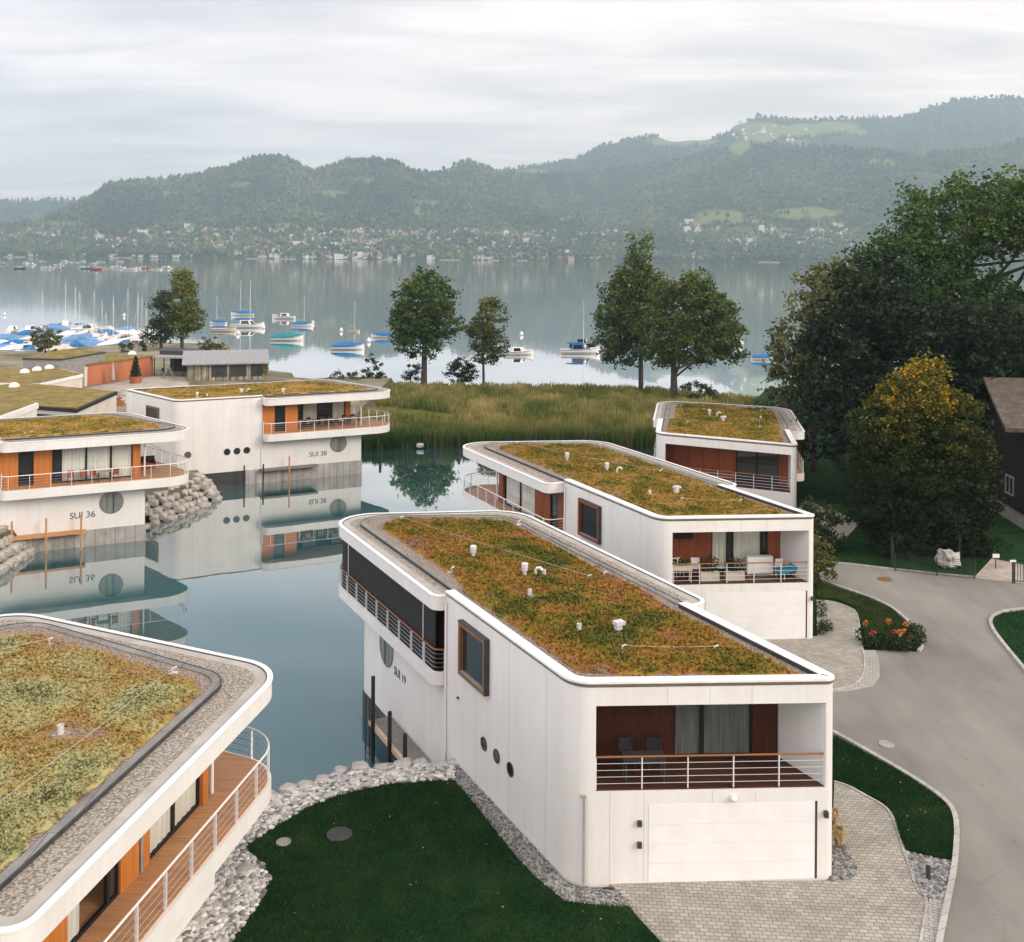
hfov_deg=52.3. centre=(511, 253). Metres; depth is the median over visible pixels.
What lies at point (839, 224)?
village house
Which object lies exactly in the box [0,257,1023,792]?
water
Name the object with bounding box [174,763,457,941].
rubble
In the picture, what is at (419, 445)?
boulder
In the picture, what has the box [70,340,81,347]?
covered boat
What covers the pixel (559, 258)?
village house
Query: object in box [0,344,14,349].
covered boat
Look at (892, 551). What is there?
wire fence
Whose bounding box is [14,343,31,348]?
motor boat
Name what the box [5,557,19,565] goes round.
boulder
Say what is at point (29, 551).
boulder
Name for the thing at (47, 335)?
willow bush
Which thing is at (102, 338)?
sailboat
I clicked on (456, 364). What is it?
round bush
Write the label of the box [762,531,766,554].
window
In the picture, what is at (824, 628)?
shrub
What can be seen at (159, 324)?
poplar
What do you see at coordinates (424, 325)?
broad tree
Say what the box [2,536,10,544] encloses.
boulder
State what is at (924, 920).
kerb
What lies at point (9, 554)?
boulder
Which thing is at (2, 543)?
boulder
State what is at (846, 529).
garden path
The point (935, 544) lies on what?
hedge shrub
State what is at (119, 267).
motor boat
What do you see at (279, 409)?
glass door
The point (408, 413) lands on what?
reed bank
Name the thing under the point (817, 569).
shrub
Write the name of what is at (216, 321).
sailboat
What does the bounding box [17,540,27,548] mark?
boulder
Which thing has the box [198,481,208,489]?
boulder
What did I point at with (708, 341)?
broad tree
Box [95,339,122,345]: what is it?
covered boat
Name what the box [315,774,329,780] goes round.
boulder
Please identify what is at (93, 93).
sky
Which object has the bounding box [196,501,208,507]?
boulder
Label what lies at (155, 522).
boulder
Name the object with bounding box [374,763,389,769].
boulder
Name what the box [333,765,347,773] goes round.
boulder
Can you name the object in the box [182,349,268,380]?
boathouse
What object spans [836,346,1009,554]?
yellow tree
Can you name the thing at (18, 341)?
covered boat
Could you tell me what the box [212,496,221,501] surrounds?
boulder
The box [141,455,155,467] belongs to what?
sofa
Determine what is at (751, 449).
lake house
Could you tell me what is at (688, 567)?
raised planter
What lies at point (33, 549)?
boulder
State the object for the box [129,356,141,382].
potted conifer
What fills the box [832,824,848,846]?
grass tuft
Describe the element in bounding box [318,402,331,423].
window
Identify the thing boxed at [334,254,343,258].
village house
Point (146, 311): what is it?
sailboat
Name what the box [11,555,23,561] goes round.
boulder
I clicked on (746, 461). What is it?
window
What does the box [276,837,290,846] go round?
manhole cover
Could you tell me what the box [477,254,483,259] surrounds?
village house
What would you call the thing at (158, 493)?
boulder
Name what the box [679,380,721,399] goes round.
shrub
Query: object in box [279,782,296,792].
boulder
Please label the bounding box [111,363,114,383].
closed parasol
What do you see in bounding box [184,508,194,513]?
boulder
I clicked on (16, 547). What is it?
boulder
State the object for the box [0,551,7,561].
boulder
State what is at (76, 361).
building
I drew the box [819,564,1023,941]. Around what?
road
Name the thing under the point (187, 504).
boulder
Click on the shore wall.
(352, 259)
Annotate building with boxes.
[0,364,82,387]
[0,382,117,415]
[0,400,38,417]
[22,349,105,386]
[84,351,152,386]
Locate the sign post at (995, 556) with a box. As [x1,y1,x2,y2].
[992,554,999,568]
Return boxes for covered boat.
[0,333,16,339]
[0,339,29,344]
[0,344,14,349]
[8,335,28,340]
[15,330,34,335]
[22,345,34,349]
[43,324,71,331]
[46,344,69,349]
[59,335,79,342]
[60,331,75,333]
[66,339,105,347]
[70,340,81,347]
[73,334,98,339]
[82,341,98,346]
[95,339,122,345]
[98,329,120,336]
[103,330,129,336]
[114,326,133,329]
[128,329,140,335]
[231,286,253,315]
[270,333,303,340]
[331,342,363,349]
[371,332,390,337]
[751,354,773,359]
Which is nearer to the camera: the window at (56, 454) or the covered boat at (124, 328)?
the window at (56, 454)
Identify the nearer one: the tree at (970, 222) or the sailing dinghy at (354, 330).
the tree at (970, 222)
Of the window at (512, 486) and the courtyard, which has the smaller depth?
the window at (512, 486)
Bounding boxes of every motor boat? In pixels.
[5,326,17,333]
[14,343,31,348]
[18,325,41,331]
[41,266,53,268]
[51,334,66,339]
[70,324,107,332]
[93,334,107,336]
[113,266,125,268]
[120,339,144,341]
[138,329,155,334]
[272,313,295,318]
[505,347,533,354]
[569,339,596,345]
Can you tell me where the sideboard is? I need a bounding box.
[745,555,772,574]
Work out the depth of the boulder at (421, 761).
39.11 m
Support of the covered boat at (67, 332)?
on the water
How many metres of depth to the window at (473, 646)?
37.64 m
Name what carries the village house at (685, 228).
on the forest
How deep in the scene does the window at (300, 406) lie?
101.38 m
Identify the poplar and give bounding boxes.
[138,289,177,348]
[163,266,208,348]
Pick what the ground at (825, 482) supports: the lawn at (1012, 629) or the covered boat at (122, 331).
the lawn at (1012, 629)
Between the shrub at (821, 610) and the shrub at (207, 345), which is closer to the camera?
the shrub at (821, 610)
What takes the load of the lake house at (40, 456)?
in the water
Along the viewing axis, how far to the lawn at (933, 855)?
36.52 m
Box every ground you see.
[0,342,392,563]
[562,388,1023,889]
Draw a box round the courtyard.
[87,376,188,402]
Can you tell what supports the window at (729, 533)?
in the lake house at (637, 509)
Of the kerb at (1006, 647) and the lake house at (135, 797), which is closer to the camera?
the lake house at (135, 797)
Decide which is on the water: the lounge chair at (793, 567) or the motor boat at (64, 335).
the motor boat at (64, 335)
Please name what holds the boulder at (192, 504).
on the harbour ground at (11, 359)
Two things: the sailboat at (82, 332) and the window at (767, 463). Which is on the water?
the sailboat at (82, 332)
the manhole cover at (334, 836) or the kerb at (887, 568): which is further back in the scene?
the kerb at (887, 568)
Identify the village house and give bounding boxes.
[96,233,104,239]
[274,253,280,257]
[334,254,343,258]
[357,251,362,257]
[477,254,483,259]
[557,256,563,260]
[568,256,573,260]
[683,226,690,232]
[684,219,693,223]
[759,224,764,231]
[837,222,843,226]
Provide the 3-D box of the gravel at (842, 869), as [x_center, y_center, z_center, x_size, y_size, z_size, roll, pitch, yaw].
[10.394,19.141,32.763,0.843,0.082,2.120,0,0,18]
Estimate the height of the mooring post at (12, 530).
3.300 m
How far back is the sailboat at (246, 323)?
295.02 m
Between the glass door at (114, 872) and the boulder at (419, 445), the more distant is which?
the boulder at (419, 445)
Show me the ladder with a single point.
(367, 724)
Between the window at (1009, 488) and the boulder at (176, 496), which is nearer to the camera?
the window at (1009, 488)
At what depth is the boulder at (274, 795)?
36.53 m
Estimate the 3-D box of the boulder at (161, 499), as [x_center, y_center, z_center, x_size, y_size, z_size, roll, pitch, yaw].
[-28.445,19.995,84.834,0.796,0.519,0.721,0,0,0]
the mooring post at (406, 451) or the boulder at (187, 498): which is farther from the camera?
the mooring post at (406, 451)
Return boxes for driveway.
[610,782,927,941]
[766,601,863,688]
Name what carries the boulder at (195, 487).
on the harbour ground at (11, 359)
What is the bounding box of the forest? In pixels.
[0,94,1023,262]
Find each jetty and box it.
[13,529,85,540]
[260,464,317,471]
[368,717,430,762]
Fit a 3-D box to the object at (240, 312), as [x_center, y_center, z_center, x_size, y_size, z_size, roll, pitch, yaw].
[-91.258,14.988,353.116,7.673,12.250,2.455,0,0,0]
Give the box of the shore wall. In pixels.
[4,256,778,262]
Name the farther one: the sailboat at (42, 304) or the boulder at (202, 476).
the sailboat at (42, 304)
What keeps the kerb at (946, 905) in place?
on the ground at (825, 482)
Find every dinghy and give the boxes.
[210,326,236,331]
[347,305,359,331]
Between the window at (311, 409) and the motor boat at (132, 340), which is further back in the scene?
the motor boat at (132, 340)
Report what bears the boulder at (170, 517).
in the water
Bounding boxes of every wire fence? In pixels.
[886,513,893,567]
[894,553,974,578]
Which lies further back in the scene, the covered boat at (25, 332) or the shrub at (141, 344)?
the covered boat at (25, 332)
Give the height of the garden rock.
1.532 m
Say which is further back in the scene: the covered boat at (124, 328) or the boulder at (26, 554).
the covered boat at (124, 328)
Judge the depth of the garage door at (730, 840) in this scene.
31.83 m
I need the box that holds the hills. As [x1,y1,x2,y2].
[1,142,1023,263]
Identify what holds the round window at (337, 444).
in the lake house at (253, 428)
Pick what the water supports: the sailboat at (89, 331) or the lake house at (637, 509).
the sailboat at (89, 331)
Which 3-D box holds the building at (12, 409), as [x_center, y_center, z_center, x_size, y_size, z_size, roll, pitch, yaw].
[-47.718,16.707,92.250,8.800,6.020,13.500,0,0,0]
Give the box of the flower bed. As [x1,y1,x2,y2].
[855,618,926,651]
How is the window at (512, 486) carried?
in the lake house at (637, 509)
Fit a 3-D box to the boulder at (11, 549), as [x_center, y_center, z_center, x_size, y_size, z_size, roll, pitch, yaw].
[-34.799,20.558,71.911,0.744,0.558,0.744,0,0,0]
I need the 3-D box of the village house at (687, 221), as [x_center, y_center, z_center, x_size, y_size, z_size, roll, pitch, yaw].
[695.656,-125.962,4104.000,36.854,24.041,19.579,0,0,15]
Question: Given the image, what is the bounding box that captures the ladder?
[365,695,369,755]
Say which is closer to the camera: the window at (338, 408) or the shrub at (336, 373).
the window at (338, 408)
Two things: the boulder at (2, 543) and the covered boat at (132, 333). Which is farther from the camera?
the covered boat at (132, 333)
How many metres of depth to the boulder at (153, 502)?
83.39 m
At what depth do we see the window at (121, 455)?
77.14 m
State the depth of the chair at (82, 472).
75.47 m
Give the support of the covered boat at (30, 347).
on the water
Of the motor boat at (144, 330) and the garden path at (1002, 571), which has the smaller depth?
the garden path at (1002, 571)
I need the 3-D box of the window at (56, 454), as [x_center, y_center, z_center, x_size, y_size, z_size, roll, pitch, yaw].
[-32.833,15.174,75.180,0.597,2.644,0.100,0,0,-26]
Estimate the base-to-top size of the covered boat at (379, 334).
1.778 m
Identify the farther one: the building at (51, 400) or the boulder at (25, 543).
the building at (51, 400)
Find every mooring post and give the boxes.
[11,521,12,541]
[45,518,46,553]
[80,515,81,549]
[243,465,244,485]
[262,464,263,484]
[288,456,289,481]
[370,676,374,762]
[379,445,381,458]
[387,711,391,762]
[403,733,406,757]
[405,442,407,455]
[433,438,435,451]
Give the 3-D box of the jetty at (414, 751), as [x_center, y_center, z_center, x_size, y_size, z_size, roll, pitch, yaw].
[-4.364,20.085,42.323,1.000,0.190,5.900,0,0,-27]
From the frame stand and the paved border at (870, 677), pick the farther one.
the frame stand
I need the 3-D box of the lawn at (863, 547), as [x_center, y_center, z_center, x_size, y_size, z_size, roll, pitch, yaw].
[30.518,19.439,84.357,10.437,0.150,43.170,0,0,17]
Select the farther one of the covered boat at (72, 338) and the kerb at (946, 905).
the covered boat at (72, 338)
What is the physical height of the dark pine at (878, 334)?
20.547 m
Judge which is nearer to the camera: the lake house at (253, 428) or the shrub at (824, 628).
the shrub at (824, 628)
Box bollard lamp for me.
[926,859,930,879]
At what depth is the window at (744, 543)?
53.93 m
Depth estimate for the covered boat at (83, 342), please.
227.55 m
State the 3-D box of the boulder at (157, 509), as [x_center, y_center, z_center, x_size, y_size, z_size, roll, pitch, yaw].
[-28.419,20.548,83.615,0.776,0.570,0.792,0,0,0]
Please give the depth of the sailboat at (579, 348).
225.64 m
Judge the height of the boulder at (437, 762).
0.420 m
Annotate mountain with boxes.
[1,98,1023,223]
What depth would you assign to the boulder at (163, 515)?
83.13 m
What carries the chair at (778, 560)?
on the lake house at (637, 509)
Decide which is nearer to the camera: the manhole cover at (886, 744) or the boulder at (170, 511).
the manhole cover at (886, 744)
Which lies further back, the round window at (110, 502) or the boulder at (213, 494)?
the boulder at (213, 494)
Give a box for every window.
[52,449,60,482]
[61,447,85,481]
[68,872,108,941]
[86,446,110,479]
[99,491,123,513]
[111,444,132,477]
[146,405,158,418]
[150,803,173,858]
[174,776,199,832]
[211,365,226,376]
[231,364,245,376]
[241,321,255,323]
[251,364,262,375]
[298,404,302,425]
[302,403,317,424]
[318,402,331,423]
[330,436,346,451]
[332,401,344,422]
[379,636,392,666]
[457,619,489,696]
[505,475,519,510]
[520,482,534,516]
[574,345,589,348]
[577,498,601,544]
[673,705,701,757]
[702,704,751,756]
[711,532,727,570]
[728,532,731,570]
[732,531,761,570]
[736,450,756,481]
[756,452,778,484]
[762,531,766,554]
[1005,474,1013,496]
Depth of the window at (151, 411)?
96.78 m
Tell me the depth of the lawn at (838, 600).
57.24 m
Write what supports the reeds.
on the water
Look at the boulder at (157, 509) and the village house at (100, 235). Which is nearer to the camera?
the boulder at (157, 509)
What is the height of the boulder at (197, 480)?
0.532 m
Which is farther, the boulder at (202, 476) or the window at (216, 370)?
the window at (216, 370)
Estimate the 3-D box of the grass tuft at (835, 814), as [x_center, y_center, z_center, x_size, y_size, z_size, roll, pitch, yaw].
[10.774,18.861,34.874,0.551,0.630,0.542,0,0,0]
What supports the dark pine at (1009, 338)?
on the ground at (825, 482)
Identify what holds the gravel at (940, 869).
on the gravel strip at (929, 883)
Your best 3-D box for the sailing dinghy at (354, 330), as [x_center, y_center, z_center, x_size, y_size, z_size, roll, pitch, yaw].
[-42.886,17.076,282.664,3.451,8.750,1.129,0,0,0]
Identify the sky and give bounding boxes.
[0,0,1023,201]
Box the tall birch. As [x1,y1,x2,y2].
[590,229,678,390]
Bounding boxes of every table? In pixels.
[97,469,110,480]
[621,750,666,784]
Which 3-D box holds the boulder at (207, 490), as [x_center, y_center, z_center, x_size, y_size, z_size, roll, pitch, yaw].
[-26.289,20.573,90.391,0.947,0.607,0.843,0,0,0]
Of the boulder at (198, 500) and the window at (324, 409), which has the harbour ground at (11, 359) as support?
the boulder at (198, 500)
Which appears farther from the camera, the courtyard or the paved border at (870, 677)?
the courtyard
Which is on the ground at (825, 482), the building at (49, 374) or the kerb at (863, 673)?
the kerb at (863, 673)
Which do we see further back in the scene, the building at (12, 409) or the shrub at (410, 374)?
the shrub at (410, 374)
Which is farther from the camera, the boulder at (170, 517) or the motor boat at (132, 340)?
the motor boat at (132, 340)
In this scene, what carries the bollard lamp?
on the gravel at (940, 869)
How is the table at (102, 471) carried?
on the lake house at (40, 456)
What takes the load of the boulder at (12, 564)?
in the water
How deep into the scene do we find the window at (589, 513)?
57.31 m
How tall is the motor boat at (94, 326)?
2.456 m
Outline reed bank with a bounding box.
[361,387,739,449]
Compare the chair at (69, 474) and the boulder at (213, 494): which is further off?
the boulder at (213, 494)
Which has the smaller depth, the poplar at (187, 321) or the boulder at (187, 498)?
the boulder at (187, 498)
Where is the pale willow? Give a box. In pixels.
[757,256,863,471]
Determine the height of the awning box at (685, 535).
0.400 m
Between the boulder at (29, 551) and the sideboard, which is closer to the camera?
the sideboard
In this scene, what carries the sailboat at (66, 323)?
on the water
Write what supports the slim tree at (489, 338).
on the reed bank
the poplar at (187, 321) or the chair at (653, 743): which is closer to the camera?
the chair at (653, 743)
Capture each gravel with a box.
[829,845,856,880]
[904,850,951,898]
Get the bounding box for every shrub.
[118,342,134,352]
[128,340,146,350]
[139,333,148,341]
[196,335,226,349]
[326,370,365,379]
[360,353,386,378]
[400,362,420,381]
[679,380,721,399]
[795,494,854,551]
[813,534,839,584]
[813,621,828,634]
[814,599,827,617]
[818,618,833,630]
[878,521,936,559]
[898,516,961,557]
[927,514,988,553]
[962,526,1011,556]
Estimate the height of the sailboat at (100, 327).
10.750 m
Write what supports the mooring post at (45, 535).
in the water
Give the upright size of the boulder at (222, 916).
0.246 m
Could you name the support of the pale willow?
on the ground at (825, 482)
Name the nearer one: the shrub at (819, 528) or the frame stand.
the shrub at (819, 528)
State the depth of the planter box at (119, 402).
132.68 m
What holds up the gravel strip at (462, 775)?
on the ground at (825, 482)
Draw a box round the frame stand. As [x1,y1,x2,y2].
[162,366,175,377]
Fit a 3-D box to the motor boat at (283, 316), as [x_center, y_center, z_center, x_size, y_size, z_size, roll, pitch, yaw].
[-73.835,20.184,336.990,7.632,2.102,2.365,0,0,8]
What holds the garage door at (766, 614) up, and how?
in the lake house at (637, 509)
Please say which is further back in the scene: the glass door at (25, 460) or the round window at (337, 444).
the round window at (337, 444)
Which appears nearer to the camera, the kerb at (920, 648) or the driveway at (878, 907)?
the driveway at (878, 907)
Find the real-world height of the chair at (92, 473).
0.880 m
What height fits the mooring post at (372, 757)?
4.400 m
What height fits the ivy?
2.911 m
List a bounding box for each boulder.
[0,525,7,531]
[0,539,5,548]
[0,548,11,556]
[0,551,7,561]
[0,563,9,570]
[0,566,6,573]
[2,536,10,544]
[2,561,14,568]
[3,547,14,554]
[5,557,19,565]
[6,543,21,552]
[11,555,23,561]
[12,551,29,560]
[13,541,23,548]
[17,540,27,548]
[22,549,31,555]
[24,547,35,555]
[145,507,152,515]
[146,498,158,505]
[149,513,158,519]
[149,519,159,524]
[152,491,162,496]
[152,506,162,513]
[157,496,167,503]
[159,511,167,519]
[161,502,172,509]
[162,515,174,520]
[164,509,174,514]
[166,495,174,501]
[171,501,179,507]
[172,493,179,499]
[173,505,186,513]
[180,502,189,508]
[181,489,188,495]
[184,496,191,501]
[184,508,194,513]
[187,501,195,507]
[189,491,199,498]
[191,484,199,490]
[192,472,203,476]
[192,477,200,483]
[193,498,201,504]
[196,474,205,480]
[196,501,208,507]
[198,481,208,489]
[199,496,207,501]
[201,479,211,484]
[203,487,214,494]
[206,491,216,497]
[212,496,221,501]
[212,912,231,920]
[237,863,258,874]
[270,789,277,799]
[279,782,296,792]
[297,780,313,787]
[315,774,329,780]
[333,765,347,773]
[351,761,369,769]
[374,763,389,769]
[394,757,411,766]
[412,758,428,764]
[416,443,423,447]
[431,758,448,766]
[448,758,458,764]
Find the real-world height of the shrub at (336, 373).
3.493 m
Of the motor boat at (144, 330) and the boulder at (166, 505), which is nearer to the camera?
the boulder at (166, 505)
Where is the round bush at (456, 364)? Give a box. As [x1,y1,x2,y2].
[442,356,480,384]
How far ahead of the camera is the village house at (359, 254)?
3320.58 m
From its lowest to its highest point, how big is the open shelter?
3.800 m
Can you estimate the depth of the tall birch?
160.20 m
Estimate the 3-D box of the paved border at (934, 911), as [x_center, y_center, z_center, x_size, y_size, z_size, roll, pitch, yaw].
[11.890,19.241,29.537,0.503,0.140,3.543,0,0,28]
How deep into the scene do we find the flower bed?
50.94 m
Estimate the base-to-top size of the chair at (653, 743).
0.880 m
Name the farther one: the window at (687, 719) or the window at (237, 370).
the window at (237, 370)
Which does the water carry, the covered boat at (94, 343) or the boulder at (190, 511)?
the covered boat at (94, 343)
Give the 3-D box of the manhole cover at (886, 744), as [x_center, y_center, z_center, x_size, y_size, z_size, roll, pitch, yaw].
[14.671,19.219,40.857,0.600,0.068,0.600,0,0,0]
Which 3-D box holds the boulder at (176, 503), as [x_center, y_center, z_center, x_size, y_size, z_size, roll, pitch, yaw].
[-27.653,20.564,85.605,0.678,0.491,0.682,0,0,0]
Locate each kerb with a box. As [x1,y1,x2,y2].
[816,600,865,688]
[818,561,973,576]
[820,578,923,651]
[832,730,959,941]
[834,780,928,901]
[916,889,927,941]
[989,607,1023,670]
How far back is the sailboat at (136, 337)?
234.20 m
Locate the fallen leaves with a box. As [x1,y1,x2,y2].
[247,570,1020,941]
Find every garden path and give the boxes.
[798,501,857,547]
[975,558,1023,583]
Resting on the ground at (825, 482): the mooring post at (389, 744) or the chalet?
the chalet
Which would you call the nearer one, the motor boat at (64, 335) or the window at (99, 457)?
the window at (99, 457)
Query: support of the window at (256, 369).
in the boathouse
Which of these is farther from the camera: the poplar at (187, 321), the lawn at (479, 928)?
the poplar at (187, 321)
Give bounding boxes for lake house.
[0,412,188,551]
[0,613,272,941]
[126,379,389,486]
[339,510,834,887]
[463,440,814,639]
[653,401,804,506]
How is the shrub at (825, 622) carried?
on the ground at (825, 482)
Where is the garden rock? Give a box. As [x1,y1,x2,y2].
[934,548,960,568]
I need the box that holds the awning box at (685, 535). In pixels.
[675,532,692,538]
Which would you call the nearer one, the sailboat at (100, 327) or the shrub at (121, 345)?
the shrub at (121, 345)
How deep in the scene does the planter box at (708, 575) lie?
52.10 m
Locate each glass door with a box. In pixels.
[18,451,33,485]
[108,861,118,905]
[275,405,284,430]
[551,493,557,527]
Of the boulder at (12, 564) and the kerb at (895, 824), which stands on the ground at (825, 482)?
the kerb at (895, 824)
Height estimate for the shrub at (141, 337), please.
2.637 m
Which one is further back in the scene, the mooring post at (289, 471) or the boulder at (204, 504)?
the mooring post at (289, 471)
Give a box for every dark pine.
[783,245,1023,488]
[895,287,1023,463]
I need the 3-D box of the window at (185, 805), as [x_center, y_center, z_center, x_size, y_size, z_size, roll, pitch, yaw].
[-9.342,14.898,29.834,0.107,2.524,1.530,0,0,10]
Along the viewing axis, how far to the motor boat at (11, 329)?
271.35 m
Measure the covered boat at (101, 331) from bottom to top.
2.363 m
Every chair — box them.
[67,470,73,482]
[80,469,87,482]
[90,470,97,480]
[111,469,118,479]
[618,736,635,771]
[647,737,660,772]
[691,557,698,568]
[772,558,782,575]
[775,563,796,579]
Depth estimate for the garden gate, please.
61.13 m
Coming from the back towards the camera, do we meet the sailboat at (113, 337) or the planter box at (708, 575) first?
the sailboat at (113, 337)
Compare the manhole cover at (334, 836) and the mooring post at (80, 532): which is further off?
the mooring post at (80, 532)
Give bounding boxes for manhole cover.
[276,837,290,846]
[327,827,351,841]
[877,577,891,581]
[878,740,894,747]
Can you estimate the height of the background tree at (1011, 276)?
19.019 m
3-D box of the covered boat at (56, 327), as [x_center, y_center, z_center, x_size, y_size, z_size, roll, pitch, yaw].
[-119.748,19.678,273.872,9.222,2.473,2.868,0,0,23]
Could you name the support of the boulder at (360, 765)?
on the riprap bed
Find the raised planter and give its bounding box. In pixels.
[672,558,692,582]
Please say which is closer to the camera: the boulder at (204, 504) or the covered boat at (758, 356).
the boulder at (204, 504)
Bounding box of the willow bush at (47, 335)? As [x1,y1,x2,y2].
[29,326,62,352]
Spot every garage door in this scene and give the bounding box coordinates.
[648,801,817,881]
[705,591,806,638]
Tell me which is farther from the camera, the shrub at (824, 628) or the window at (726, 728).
the shrub at (824, 628)
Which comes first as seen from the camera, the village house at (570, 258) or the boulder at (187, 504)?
the boulder at (187, 504)
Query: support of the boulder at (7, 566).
in the water
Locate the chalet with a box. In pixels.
[960,377,1023,528]
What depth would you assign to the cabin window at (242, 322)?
295.00 m
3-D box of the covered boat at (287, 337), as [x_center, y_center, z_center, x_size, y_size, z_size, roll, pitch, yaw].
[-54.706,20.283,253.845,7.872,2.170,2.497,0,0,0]
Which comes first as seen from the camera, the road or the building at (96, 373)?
the road
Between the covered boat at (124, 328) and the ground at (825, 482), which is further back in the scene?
the covered boat at (124, 328)
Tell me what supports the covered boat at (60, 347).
on the water
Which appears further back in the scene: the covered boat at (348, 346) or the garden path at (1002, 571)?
the covered boat at (348, 346)
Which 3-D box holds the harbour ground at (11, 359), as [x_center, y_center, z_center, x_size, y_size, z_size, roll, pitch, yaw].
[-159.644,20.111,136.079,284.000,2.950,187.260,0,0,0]
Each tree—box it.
[386,264,466,383]
[462,293,514,383]
[628,266,750,398]
[824,163,1023,428]
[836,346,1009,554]
[945,264,1022,322]
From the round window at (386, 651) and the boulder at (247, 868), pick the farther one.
the round window at (386, 651)
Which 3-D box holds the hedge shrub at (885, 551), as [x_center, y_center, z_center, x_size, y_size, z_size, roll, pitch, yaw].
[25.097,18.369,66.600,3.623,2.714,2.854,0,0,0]
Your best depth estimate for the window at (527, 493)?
64.91 m
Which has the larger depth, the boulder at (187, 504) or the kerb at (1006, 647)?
the boulder at (187, 504)
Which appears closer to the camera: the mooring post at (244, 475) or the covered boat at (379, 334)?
the mooring post at (244, 475)
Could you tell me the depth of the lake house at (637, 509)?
54.23 m
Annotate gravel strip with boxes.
[456,767,626,905]
[911,854,941,898]
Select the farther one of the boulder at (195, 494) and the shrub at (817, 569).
the boulder at (195, 494)
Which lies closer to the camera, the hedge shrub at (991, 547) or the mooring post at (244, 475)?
the hedge shrub at (991, 547)
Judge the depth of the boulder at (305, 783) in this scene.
37.41 m
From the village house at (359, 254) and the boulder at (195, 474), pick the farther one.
the village house at (359, 254)
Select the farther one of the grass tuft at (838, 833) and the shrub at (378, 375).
the shrub at (378, 375)
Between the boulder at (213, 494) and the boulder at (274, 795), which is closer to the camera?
the boulder at (274, 795)
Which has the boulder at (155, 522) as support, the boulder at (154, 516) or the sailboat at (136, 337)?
the boulder at (154, 516)
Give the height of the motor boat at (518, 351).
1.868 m
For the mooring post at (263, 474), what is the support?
in the water
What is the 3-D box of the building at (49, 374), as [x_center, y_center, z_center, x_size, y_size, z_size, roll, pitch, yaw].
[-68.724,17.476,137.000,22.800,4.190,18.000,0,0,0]
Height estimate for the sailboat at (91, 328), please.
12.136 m
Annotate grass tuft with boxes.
[832,807,840,824]
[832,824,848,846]
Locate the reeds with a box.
[351,380,758,449]
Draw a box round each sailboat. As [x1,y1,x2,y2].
[34,291,48,329]
[61,284,69,326]
[65,286,93,332]
[65,293,87,336]
[83,292,100,334]
[88,302,111,339]
[97,315,109,340]
[108,295,117,338]
[115,291,137,339]
[127,298,149,341]
[142,303,148,339]
[210,300,226,323]
[230,280,263,327]
[291,295,312,326]
[560,302,599,353]
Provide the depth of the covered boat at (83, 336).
242.61 m
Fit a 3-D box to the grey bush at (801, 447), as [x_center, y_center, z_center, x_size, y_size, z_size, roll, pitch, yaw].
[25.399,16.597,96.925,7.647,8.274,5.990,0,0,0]
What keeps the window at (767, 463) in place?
in the lake house at (751, 449)
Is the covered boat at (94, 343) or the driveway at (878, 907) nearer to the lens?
the driveway at (878, 907)
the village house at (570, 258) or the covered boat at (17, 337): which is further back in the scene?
the village house at (570, 258)
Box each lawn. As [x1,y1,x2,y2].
[233,780,658,941]
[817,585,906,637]
[818,445,989,574]
[834,736,953,860]
[993,610,1023,663]
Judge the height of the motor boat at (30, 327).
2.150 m
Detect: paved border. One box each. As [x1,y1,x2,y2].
[833,650,879,691]
[922,898,943,941]
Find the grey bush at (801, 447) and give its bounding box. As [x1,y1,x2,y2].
[752,389,822,462]
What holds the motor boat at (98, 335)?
on the water
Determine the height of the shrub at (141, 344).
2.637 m
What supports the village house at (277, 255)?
on the hills
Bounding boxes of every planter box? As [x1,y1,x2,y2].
[116,392,124,405]
[699,554,719,580]
[724,557,744,580]
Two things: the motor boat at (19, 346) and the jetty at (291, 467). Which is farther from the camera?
the motor boat at (19, 346)
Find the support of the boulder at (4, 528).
on the harbour ground at (11, 359)
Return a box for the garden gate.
[1010,558,1023,583]
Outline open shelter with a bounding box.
[152,348,204,375]
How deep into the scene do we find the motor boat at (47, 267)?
1248.43 m
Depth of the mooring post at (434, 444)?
112.74 m
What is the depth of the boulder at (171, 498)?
85.30 m
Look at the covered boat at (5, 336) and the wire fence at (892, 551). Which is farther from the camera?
the covered boat at (5, 336)
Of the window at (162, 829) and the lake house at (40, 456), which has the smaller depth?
the window at (162, 829)
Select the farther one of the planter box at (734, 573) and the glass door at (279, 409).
the glass door at (279, 409)
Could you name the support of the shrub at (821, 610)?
on the ground at (825, 482)
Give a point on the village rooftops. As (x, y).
(329, 255)
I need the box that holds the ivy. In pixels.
[261,364,268,374]
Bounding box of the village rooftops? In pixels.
[0,227,858,258]
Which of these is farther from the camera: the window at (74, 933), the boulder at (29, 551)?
the boulder at (29, 551)

